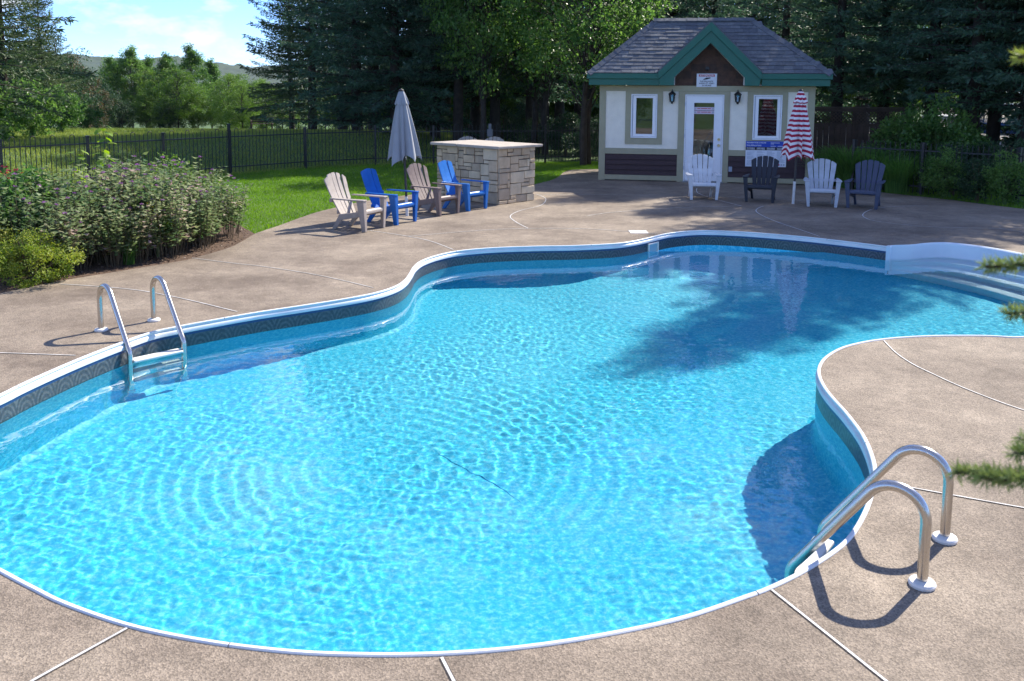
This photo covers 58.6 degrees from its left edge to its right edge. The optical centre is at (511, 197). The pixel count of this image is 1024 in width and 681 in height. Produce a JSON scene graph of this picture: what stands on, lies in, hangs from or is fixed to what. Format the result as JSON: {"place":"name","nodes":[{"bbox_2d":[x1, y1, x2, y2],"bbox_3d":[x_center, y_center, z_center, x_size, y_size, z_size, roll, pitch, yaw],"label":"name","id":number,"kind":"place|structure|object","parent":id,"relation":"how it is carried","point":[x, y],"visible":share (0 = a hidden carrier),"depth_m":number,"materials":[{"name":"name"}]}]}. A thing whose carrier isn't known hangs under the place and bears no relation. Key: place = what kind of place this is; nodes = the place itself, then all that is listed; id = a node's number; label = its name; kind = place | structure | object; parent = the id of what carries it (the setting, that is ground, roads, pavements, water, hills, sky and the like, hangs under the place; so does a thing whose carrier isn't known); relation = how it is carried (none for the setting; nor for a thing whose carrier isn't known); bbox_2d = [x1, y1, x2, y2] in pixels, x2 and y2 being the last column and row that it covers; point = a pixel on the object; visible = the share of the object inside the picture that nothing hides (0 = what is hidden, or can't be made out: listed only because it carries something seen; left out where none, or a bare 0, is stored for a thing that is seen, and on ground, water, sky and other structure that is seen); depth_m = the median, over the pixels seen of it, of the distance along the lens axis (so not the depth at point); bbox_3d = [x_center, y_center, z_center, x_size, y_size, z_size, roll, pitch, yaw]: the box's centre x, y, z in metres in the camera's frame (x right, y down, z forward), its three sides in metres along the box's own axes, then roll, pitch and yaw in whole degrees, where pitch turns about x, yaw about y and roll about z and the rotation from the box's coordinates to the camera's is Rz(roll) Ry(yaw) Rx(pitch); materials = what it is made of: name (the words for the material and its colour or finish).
{"place":"outdoors","nodes":[
{"label":"outdoors","id":0,"kind":"place"},
{"bbox_2d":[89,160,597,233],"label":"lawn grass","id":1,"kind":"structure","parent":0,"point":[539,171],"depth_m":20.82,"materials":[{"name":"plant"}]},
{"bbox_2d":[2,0,783,66],"label":"sky","id":2,"kind":"structure","parent":0,"point":[215,28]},
{"bbox_2d":[34,54,956,97],"bbox_3d":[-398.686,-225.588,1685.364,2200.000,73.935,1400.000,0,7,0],"label":"hills","id":3,"kind":"structure","parent":0,"point":[95,63],"depth_m":1484.34,"materials":[{"name":"plant"}]},
{"bbox_2d":[0,169,1023,680],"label":"pool deck","id":4,"kind":"structure","parent":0,"point":[856,607],"depth_m":5.88,"materials":[{"name":"concrete"}]},
{"bbox_2d":[94,275,186,364],"bbox_3d":[-3.377,1.459,8.351,0.674,1.409,0.615,7,10,43],"label":"pool ladder","id":5,"kind":"object","parent":4,"relation":"on","point":[131,360],"visible":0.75,"depth_m":8.28,"materials":[{"name":"silver metal"}]},
{"bbox_2d":[324,172,387,231],"bbox_3d":[-2.482,0.050,14.336,0.834,0.864,0.695,4,8,26],"label":"garden chair","id":6,"kind":"object","parent":4,"relation":"on","point":[340,200],"visible":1,"depth_m":14.35,"materials":[{"name":"beige plastic"}]},
{"bbox_2d":[361,168,418,224],"bbox_3d":[-2.060,-0.038,15.073,0.832,0.864,0.662,4,8,30],"label":"garden chair","id":7,"kind":"object","parent":4,"relation":"on","point":[372,185],"visible":0.81,"depth_m":15.09,"materials":[{"name":"blue plastic"}]},
{"bbox_2d":[387,88,421,215],"bbox_3d":[-1.842,-0.777,15.672,0.571,2.190,0.558,3,8,23],"label":"patio umbrella","id":8,"kind":"object","parent":4,"relation":"on","point":[403,144],"visible":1,"depth_m":15.47,"materials":[{"name":"grey fabric"}]},
{"bbox_2d":[406,163,461,216],"bbox_3d":[-1.411,-0.163,16.122,0.834,0.864,0.695,5,8,35],"label":"garden chair","id":9,"kind":"object","parent":4,"relation":"on","point":[434,198],"visible":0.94,"depth_m":16.14,"materials":[{"name":"beige plastic"}]},
{"bbox_2d":[438,160,488,211],"bbox_3d":[-0.938,-0.239,16.773,0.832,0.864,0.662,5,9,36],"label":"garden chair","id":10,"kind":"object","parent":4,"relation":"on","point":[447,173],"visible":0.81,"depth_m":16.79,"materials":[{"name":"blue plastic"}]},
{"bbox_2d":[430,140,542,204],"bbox_3d":[-0.528,-0.540,18.203,1.920,1.118,1.265,7,9,42],"label":"stone bar","id":11,"kind":"object","parent":4,"relation":"on","point":[506,170],"visible":0.81,"depth_m":17.66,"materials":[{"name":"stone"}]},
{"bbox_2d":[0,230,1023,656],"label":"swimming pool","id":12,"kind":"structure","parent":4,"relation":"in","point":[18,398],"depth_m":8.61,"materials":[{"name":"white plastic"}]},
{"bbox_2d":[0,251,1023,651],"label":"water","id":13,"kind":"structure","parent":12,"relation":"in","point":[486,455],"depth_m":6.03,"materials":[{"name":"teal liquid"}]},
{"bbox_2d":[885,242,1023,269],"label":"pool steps","id":14,"kind":"structure","parent":12,"relation":"attached to","point":[941,249],"depth_m":13.06,"materials":[{"name":"white plastic"}]},
{"bbox_2d":[685,154,721,199],"bbox_3d":[3.868,-0.435,18.600,0.695,0.864,0.833,1,7,4],"label":"garden chair","id":15,"kind":"object","parent":4,"relation":"on","point":[696,175],"visible":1,"depth_m":18.82,"materials":[{"name":"white plastic"}]},
{"bbox_2d":[583,17,835,184],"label":"pool house","id":16,"kind":"structure","parent":4,"relation":"on","point":[649,133],"depth_m":21.51,"materials":[{"name":"beige paint"}]},
{"bbox_2d":[630,94,657,137],"bbox_3d":[3.148,-1.952,21.763,0.615,1.040,0.135,2,7,11],"label":"window","id":17,"kind":"structure","parent":16,"relation":"in","point":[634,97],"depth_m":21.73,"materials":[{"name":"white paint"}]},
{"bbox_2d":[683,94,724,181],"bbox_3d":[4.515,-1.409,21.551,0.904,2.045,0.150,2,7,11],"label":"door","id":18,"kind":"structure","parent":16,"relation":"in","point":[718,100],"depth_m":21.49,"materials":[{"name":"white paint"}]},
{"bbox_2d":[745,141,785,166],"bbox_3d":[5.912,-1.022,21.268,0.920,0.595,0.012,2,7,11],"label":"rules board","id":19,"kind":"object","parent":16,"relation":"attached to","point":[755,149],"visible":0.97,"depth_m":21.26,"materials":[{"name":"white"}]},
{"bbox_2d":[752,95,782,139],"bbox_3d":[5.930,-1.870,21.224,0.645,1.040,0.135,2,7,11],"label":"window","id":20,"kind":"structure","parent":16,"relation":"in","point":[755,136],"depth_m":21.18,"materials":[{"name":"white paint"}]},
{"bbox_2d":[742,156,779,202],"bbox_3d":[5.001,-0.384,18.237,0.695,0.864,0.834,3,8,22],"label":"garden chair","id":21,"kind":"object","parent":4,"relation":"on","point":[763,170],"visible":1,"depth_m":18.43,"materials":[{"name":"black plastic"}]},
{"bbox_2d":[781,89,813,203],"bbox_3d":[5.505,-0.985,17.598,0.617,2.220,0.626,3,8,24],"label":"patio umbrella","id":22,"kind":"object","parent":4,"relation":"on","point":[798,140],"visible":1,"depth_m":17.39,"materials":[{"name":"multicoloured fabric"}]},
{"bbox_2d":[803,158,841,207],"bbox_3d":[5.974,-0.301,17.604,0.695,0.864,0.834,2,7,16],"label":"garden chair","id":23,"kind":"object","parent":4,"relation":"on","point":[821,176],"visible":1,"depth_m":17.80,"materials":[{"name":"grey plastic"}]},
{"bbox_2d":[844,160,885,209],"bbox_3d":[6.736,-0.267,17.361,0.695,0.864,0.834,4,8,30],"label":"garden chair","id":24,"kind":"object","parent":4,"relation":"on","point":[868,181],"visible":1,"depth_m":17.52,"materials":[{"name":"blue plastic"}]},
{"bbox_2d":[785,444,957,591],"bbox_3d":[1.774,1.954,4.547,0.694,1.409,0.636,5,9,35],"label":"pool ladder","id":25,"kind":"object","parent":4,"relation":"attached to","point":[820,544],"visible":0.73,"depth_m":4.44,"materials":[{"name":"silver metal"}]},
{"bbox_2d":[3,97,1022,232],"bbox_3d":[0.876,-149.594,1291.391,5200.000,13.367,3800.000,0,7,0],"label":"ground","id":26,"kind":"structure","parent":0,"point":[541,159],"depth_m":25.08,"materials":[{"name":"plant"}]},
{"bbox_2d":[0,79,35,139],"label":"leafy shrub","id":27,"kind":"object","parent":26,"relation":"on","point":[14,122],"visible":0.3,"depth_m":25.42,"materials":[{"name":"green plant"}]},
{"bbox_2d":[0,0,69,115],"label":"fir tree","id":28,"kind":"object","parent":26,"relation":"on","point":[24,9],"visible":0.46,"depth_m":30.59,"materials":[{"name":"green plant"}]},
{"bbox_2d":[10,77,66,136],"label":"leafy shrub","id":29,"kind":"object","parent":26,"relation":"on","point":[33,128],"visible":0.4,"depth_m":26.83,"materials":[{"name":"green plant"}]},
{"bbox_2d":[9,0,81,122],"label":"fir tree","id":30,"kind":"object","parent":26,"relation":"on","point":[49,46],"visible":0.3,"depth_m":41.44,"materials":[{"name":"green plant"}]},
{"bbox_2d":[0,10,97,134],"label":"fir tree","id":31,"kind":"object","parent":26,"relation":"on","point":[25,70],"visible":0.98,"depth_m":22.30,"materials":[{"name":"green plant"}]},
{"bbox_2d":[39,83,88,131],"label":"leafy shrub","id":32,"kind":"object","parent":26,"relation":"on","point":[70,107],"visible":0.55,"depth_m":29.86,"materials":[{"name":"green plant"}]},
{"bbox_2d":[37,33,107,127],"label":"broadleaf tree","id":33,"kind":"object","parent":26,"relation":"on","point":[86,94],"visible":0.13,"depth_m":54.96,"materials":[{"name":"green plant"}]},
{"bbox_2d":[72,98,104,128],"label":"leafy shrub","id":34,"kind":"object","parent":26,"relation":"on","point":[90,112],"visible":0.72,"depth_m":35.87,"materials":[{"name":"green plant"}]},
{"bbox_2d":[0,129,230,185],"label":"picket fence","id":35,"kind":"object","parent":26,"relation":"on","point":[161,140],"visible":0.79,"depth_m":20.54,"materials":[{"name":"black metal"}]},
{"bbox_2d":[94,63,143,127],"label":"broadleaf tree","id":36,"kind":"object","parent":26,"relation":"on","point":[108,78],"visible":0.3,"depth_m":93.56,"materials":[{"name":"green plant"}]},
{"bbox_2d":[106,93,138,127],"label":"broadleaf tree","id":37,"kind":"object","parent":26,"relation":"on","point":[120,118],"visible":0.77,"depth_m":87.58,"materials":[{"name":"green plant"}]},
{"bbox_2d":[0,221,253,292],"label":"planting bed","id":38,"kind":"object","parent":26,"relation":"on","point":[215,248],"visible":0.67,"depth_m":11.80,"materials":[{"name":"brown soil"}]},
{"bbox_2d":[0,183,50,263],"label":"flowering plant","id":39,"kind":"object","parent":38,"relation":"on","point":[18,204],"visible":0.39,"depth_m":11.00,"materials":[{"name":"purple plant"}]},
{"bbox_2d":[5,191,65,271],"bbox_3d":[-5.669,0.391,10.897,0.642,0.987,0.774,0,7,-4],"label":"flowering plant","id":40,"kind":"object","parent":38,"relation":"on","point":[22,228],"visible":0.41,"depth_m":10.77,"materials":[{"name":"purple plant"}]},
{"bbox_2d":[0,228,85,288],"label":"spirea bush","id":41,"kind":"object","parent":38,"relation":"on","point":[35,252],"visible":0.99,"depth_m":10.21,"materials":[{"name":"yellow plant"}]},
{"bbox_2d":[0,164,98,259],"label":"leafy bush","id":42,"kind":"object","parent":38,"relation":"on","point":[26,193],"visible":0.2,"depth_m":11.34,"materials":[{"name":"green plant"}]},
{"bbox_2d":[22,197,86,275],"bbox_3d":[-5.271,0.450,10.622,0.690,0.941,0.656,5,8,34],"label":"flowering plant","id":43,"kind":"object","parent":38,"relation":"on","point":[64,237],"visible":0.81,"depth_m":10.62,"materials":[{"name":"green plant"}]},
{"bbox_2d":[36,189,95,265],"bbox_3d":[-5.399,0.369,11.244,0.644,0.948,0.620,1,7,9],"label":"flowering plant","id":44,"kind":"object","parent":38,"relation":"on","point":[84,202],"visible":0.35,"depth_m":11.19,"materials":[{"name":"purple plant"}]},
{"bbox_2d":[50,200,103,271],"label":"flowering plant","id":45,"kind":"object","parent":38,"relation":"on","point":[81,220],"visible":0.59,"depth_m":10.96,"materials":[{"name":"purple plant"}]},
{"bbox_2d":[40,159,116,260],"bbox_3d":[-5.501,0.157,11.665,0.823,1.266,0.993,1,7,6],"label":"flowering plant","id":46,"kind":"object","parent":38,"relation":"on","point":[62,189],"visible":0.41,"depth_m":11.49,"materials":[{"name":"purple plant"}]},
{"bbox_2d":[74,181,136,263],"bbox_3d":[-5.056,0.304,11.434,0.722,1.036,0.759,-5,9,-36],"label":"flowering plant","id":47,"kind":"object","parent":38,"relation":"on","point":[111,199],"visible":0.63,"depth_m":11.44,"materials":[{"name":"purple plant"}]},
{"bbox_2d":[90,206,138,267],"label":"flowering plant","id":48,"kind":"object","parent":38,"relation":"on","point":[118,246],"visible":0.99,"depth_m":11.18,"materials":[{"name":"green plant"}]},
{"bbox_2d":[112,199,158,261],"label":"flowering plant","id":49,"kind":"object","parent":38,"relation":"on","point":[145,234],"visible":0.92,"depth_m":11.45,"materials":[{"name":"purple plant"}]},
{"bbox_2d":[115,171,176,256],"bbox_3d":[-4.723,0.203,11.910,0.735,1.124,0.763,-4,8,-33],"label":"flowering plant","id":50,"kind":"object","parent":38,"relation":"on","point":[148,197],"visible":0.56,"depth_m":11.88,"materials":[{"name":"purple plant"}]},
{"bbox_2d":[139,191,195,259],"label":"flowering plant","id":51,"kind":"object","parent":38,"relation":"on","point":[176,221],"visible":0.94,"depth_m":11.71,"materials":[{"name":"green plant"}]},
{"bbox_2d":[151,194,198,255],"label":"flowering plant","id":52,"kind":"object","parent":38,"relation":"on","point":[188,230],"visible":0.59,"depth_m":12.03,"materials":[{"name":"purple plant"}]},
{"bbox_2d":[175,186,220,250],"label":"flowering plant","id":53,"kind":"object","parent":38,"relation":"on","point":[206,216],"visible":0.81,"depth_m":12.38,"materials":[{"name":"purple plant"}]},
{"bbox_2d":[186,182,227,246],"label":"flowering plant","id":54,"kind":"object","parent":38,"relation":"on","point":[215,210],"visible":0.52,"depth_m":12.74,"materials":[{"name":"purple plant"}]},
{"bbox_2d":[204,175,252,239],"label":"flowering plant","id":55,"kind":"object","parent":38,"relation":"on","point":[231,214],"visible":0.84,"depth_m":13.36,"materials":[{"name":"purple plant"}]},
{"bbox_2d":[106,44,153,127],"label":"aspen tree","id":56,"kind":"object","parent":26,"relation":"on","point":[129,60],"visible":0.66,"depth_m":93.85,"materials":[{"name":"green plant"}]},
{"bbox_2d":[130,91,161,127],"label":"broadleaf tree","id":57,"kind":"object","parent":26,"relation":"on","point":[146,101],"visible":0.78,"depth_m":89.06,"materials":[{"name":"green plant"}]},
{"bbox_2d":[129,69,184,127],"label":"broadleaf tree","id":58,"kind":"object","parent":26,"relation":"on","point":[151,82],"visible":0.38,"depth_m":90.92,"materials":[{"name":"green plant"}]},
{"bbox_2d":[149,66,205,128],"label":"broadleaf tree","id":59,"kind":"object","parent":26,"relation":"on","point":[186,90],"visible":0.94,"depth_m":87.07,"materials":[{"name":"green plant"}]},
{"bbox_2d":[168,42,216,122],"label":"aspen tree","id":60,"kind":"object","parent":26,"relation":"on","point":[190,60],"visible":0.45,"depth_m":92.45,"materials":[{"name":"green plant"}]},
{"bbox_2d":[181,91,211,128],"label":"broadleaf tree","id":61,"kind":"object","parent":26,"relation":"on","point":[201,121],"visible":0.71,"depth_m":88.17,"materials":[{"name":"green plant"}]},
{"bbox_2d":[203,73,251,128],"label":"broadleaf tree","id":62,"kind":"object","parent":26,"relation":"on","point":[218,108],"visible":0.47,"depth_m":84.10,"materials":[{"name":"green plant"}]},
{"bbox_2d":[221,82,261,128],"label":"broadleaf tree","id":63,"kind":"object","parent":26,"relation":"on","point":[238,116],"visible":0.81,"depth_m":79.40,"materials":[{"name":"green plant"}]},
{"bbox_2d":[0,127,511,185],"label":"field grass","id":64,"kind":"structure","parent":26,"relation":"on","point":[81,133],"depth_m":26.31,"materials":[{"name":"plant"}]},
{"bbox_2d":[246,0,331,128],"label":"fir tree","id":65,"kind":"object","parent":26,"relation":"on","point":[290,114],"visible":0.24,"depth_m":56.85,"materials":[{"name":"green plant"}]},
{"bbox_2d":[233,0,382,129],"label":"fir tree","id":66,"kind":"object","parent":26,"relation":"on","point":[286,93],"visible":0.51,"depth_m":40.74,"materials":[{"name":"green plant"}]},
{"bbox_2d":[257,0,449,133],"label":"spruce tree","id":67,"kind":"object","parent":26,"relation":"on","point":[331,21],"visible":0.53,"depth_m":31.89,"materials":[{"name":"green plant"}]},
{"bbox_2d":[310,0,479,137],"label":"spruce tree","id":68,"kind":"object","parent":26,"relation":"on","point":[394,82],"visible":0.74,"depth_m":30.47,"materials":[{"name":"green plant"}]},
{"bbox_2d":[226,124,598,173],"bbox_3d":[-2.553,-1.528,25.800,10.740,1.311,1.558,-3,8,-24],"label":"picket fence","id":69,"kind":"object","parent":26,"relation":"on","point":[305,140],"visible":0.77,"depth_m":25.65,"materials":[{"name":"black metal"}]},
{"bbox_2d":[351,0,516,138],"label":"spruce tree","id":70,"kind":"object","parent":26,"relation":"on","point":[465,84],"visible":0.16,"depth_m":31.85,"materials":[{"name":"green plant"}]},
{"bbox_2d":[380,0,525,140],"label":"spruce tree","id":71,"kind":"object","parent":26,"relation":"on","point":[458,103],"visible":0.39,"depth_m":30.31,"materials":[{"name":"green plant"}]},
{"bbox_2d":[400,23,568,139],"bbox_3d":[-1.152,-8.614,34.715,6.893,13.506,5.672,3,7,18],"label":"spruce tree","id":72,"kind":"object","parent":26,"relation":"on","point":[475,115],"visible":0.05,"depth_m":35.18,"materials":[{"name":"green plant"}]},
{"bbox_2d":[420,0,554,139],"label":"maple tree","id":73,"kind":"object","parent":26,"relation":"on","point":[484,14],"visible":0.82,"depth_m":28.29,"materials":[{"name":"green plant"}]},
{"bbox_2d":[436,1,569,136],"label":"spruce tree","id":74,"kind":"object","parent":26,"relation":"on","point":[494,111],"visible":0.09,"depth_m":32.17,"materials":[{"name":"green plant"}]},
{"bbox_2d":[486,103,524,141],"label":"leafy shrub","id":75,"kind":"object","parent":26,"relation":"on","point":[508,120],"visible":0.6,"depth_m":37.75,"materials":[{"name":"green plant"}]},
{"bbox_2d":[463,0,606,141],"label":"spruce tree","id":76,"kind":"object","parent":26,"relation":"on","point":[554,93],"visible":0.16,"depth_m":32.78,"materials":[{"name":"green plant"}]},
{"bbox_2d":[441,0,642,154],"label":"maple tree","id":77,"kind":"object","parent":26,"relation":"on","point":[532,88],"visible":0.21,"depth_m":30.08,"materials":[{"name":"green plant"}]},
{"bbox_2d":[539,109,580,155],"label":"leafy shrub","id":78,"kind":"object","parent":26,"relation":"on","point":[565,120],"visible":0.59,"depth_m":29.80,"materials":[{"name":"green plant"}]},
{"bbox_2d":[561,118,598,159],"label":"leafy shrub","id":79,"kind":"object","parent":26,"relation":"on","point":[592,136],"visible":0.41,"depth_m":28.42,"materials":[{"name":"green plant"}]},
{"bbox_2d":[496,0,677,165],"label":"maple tree","id":80,"kind":"object","parent":26,"relation":"on","point":[573,34],"visible":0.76,"depth_m":25.67,"materials":[{"name":"green plant"}]},
{"bbox_2d":[580,0,709,102],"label":"spruce tree","id":81,"kind":"object","parent":26,"relation":"on","point":[681,14],"visible":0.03,"depth_m":39.02,"materials":[{"name":"green plant"}]},
{"bbox_2d":[667,0,769,22],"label":"spruce tree","id":82,"kind":"object","parent":26,"relation":"on","point":[715,8],"visible":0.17,"depth_m":36.01,"materials":[{"name":"green plant"}]},
{"bbox_2d":[716,0,866,121],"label":"spruce tree","id":83,"kind":"object","parent":26,"relation":"on","point":[785,26],"visible":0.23,"depth_m":27.69,"materials":[{"name":"green plant"}]},
{"bbox_2d":[776,0,924,138],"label":"spruce tree","id":84,"kind":"object","parent":26,"relation":"on","point":[859,96],"visible":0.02,"depth_m":39.53,"materials":[{"name":"green plant"}]},
{"bbox_2d":[815,143,886,188],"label":"ornamental grass","id":85,"kind":"object","parent":26,"relation":"on","point":[842,173],"depth_m":20.48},
{"bbox_2d":[782,0,923,146],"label":"spruce tree","id":86,"kind":"object","parent":26,"relation":"on","point":[841,41],"visible":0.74,"depth_m":25.73,"materials":[{"name":"green plant"}]},
{"bbox_2d":[813,106,905,157],"bbox_3d":[9.189,-1.573,24.510,2.680,1.750,0.180,1,7,6],"label":"board fence","id":87,"kind":"object","parent":26,"relation":"on","point":[850,131],"visible":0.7,"depth_m":24.45,"materials":[{"name":"wood"}]},
{"bbox_2d":[805,0,968,123],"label":"spruce tree","id":88,"kind":"object","parent":26,"relation":"on","point":[887,97],"visible":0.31,"depth_m":26.55,"materials":[{"name":"green plant"}]},
{"bbox_2d":[860,153,932,193],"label":"ornamental grass","id":89,"kind":"object","parent":26,"relation":"on","point":[896,179],"depth_m":19.53,"materials":[{"name":"plant"}]},
{"bbox_2d":[857,102,941,180],"bbox_3d":[9.322,-1.271,21.642,2.091,2.032,1.935,-1,7,-10],"label":"leafy shrub","id":90,"kind":"object","parent":26,"relation":"on","point":[877,136],"visible":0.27,"depth_m":21.54,"materials":[{"name":"green plant"}]},
{"bbox_2d":[840,0,1004,122],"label":"spruce tree","id":91,"kind":"object","parent":26,"relation":"on","point":[927,76],"visible":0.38,"depth_m":24.87,"materials":[{"name":"green plant"}]},
{"bbox_2d":[882,93,989,190],"bbox_3d":[9.528,-1.248,20.622,2.324,2.258,2.150,-6,9,-41],"label":"leafy shrub","id":92,"kind":"object","parent":26,"relation":"on","point":[926,125],"visible":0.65,"depth_m":20.36,"materials":[{"name":"green plant"}]},
{"bbox_2d":[850,139,1023,203],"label":"picket fence","id":93,"kind":"object","parent":26,"relation":"on","point":[922,150],"visible":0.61,"depth_m":19.29,"materials":[{"name":"black metal"}]},
{"bbox_2d":[915,146,966,198],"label":"leafy shrub","id":94,"kind":"object","parent":26,"relation":"on","point":[942,164],"visible":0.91,"depth_m":18.70,"materials":[{"name":"green plant"}]},
{"bbox_2d":[870,0,1023,129],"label":"spruce tree","id":95,"kind":"object","parent":26,"relation":"on","point":[976,81],"visible":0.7,"depth_m":22.22,"materials":[{"name":"green plant"}]},
{"bbox_2d":[881,178,1023,208],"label":"verge grass","id":96,"kind":"structure","parent":26,"relation":"on","point":[915,193],"depth_m":19.01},
{"bbox_2d":[891,1,1023,144],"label":"spruce tree","id":97,"kind":"object","parent":26,"relation":"on","point":[993,127],"visible":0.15,"depth_m":24.83,"materials":[{"name":"green plant"}]},
{"bbox_2d":[903,0,1023,153],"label":"spruce tree","id":98,"kind":"object","parent":26,"relation":"on","point":[1013,117],"visible":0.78,"depth_m":21.51,"materials":[{"name":"green plant"}]},
{"bbox_2d":[954,154,1010,202],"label":"leafy shrub","id":99,"kind":"object","parent":26,"relation":"on","point":[975,170],"visible":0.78,"depth_m":18.17,"materials":[{"name":"green plant"}]},
{"bbox_2d":[943,46,1023,495],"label":"young spruce","id":100,"kind":"object","parent":26,"relation":"on","point":[995,475],"visible":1,"depth_m":1.41,"materials":[{"name":"green plant"}]},
{"bbox_2d":[960,3,1023,157],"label":"spruce tree","id":101,"kind":"object","parent":26,"relation":"on","point":[988,45],"visible":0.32,"depth_m":21.59,"materials":[{"name":"green plant"}]},
{"bbox_2d":[970,149,1023,205],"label":"leafy shrub","id":102,"kind":"object","parent":26,"relation":"on","point":[996,173],"visible":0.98,"depth_m":17.71,"materials":[{"name":"green plant"}]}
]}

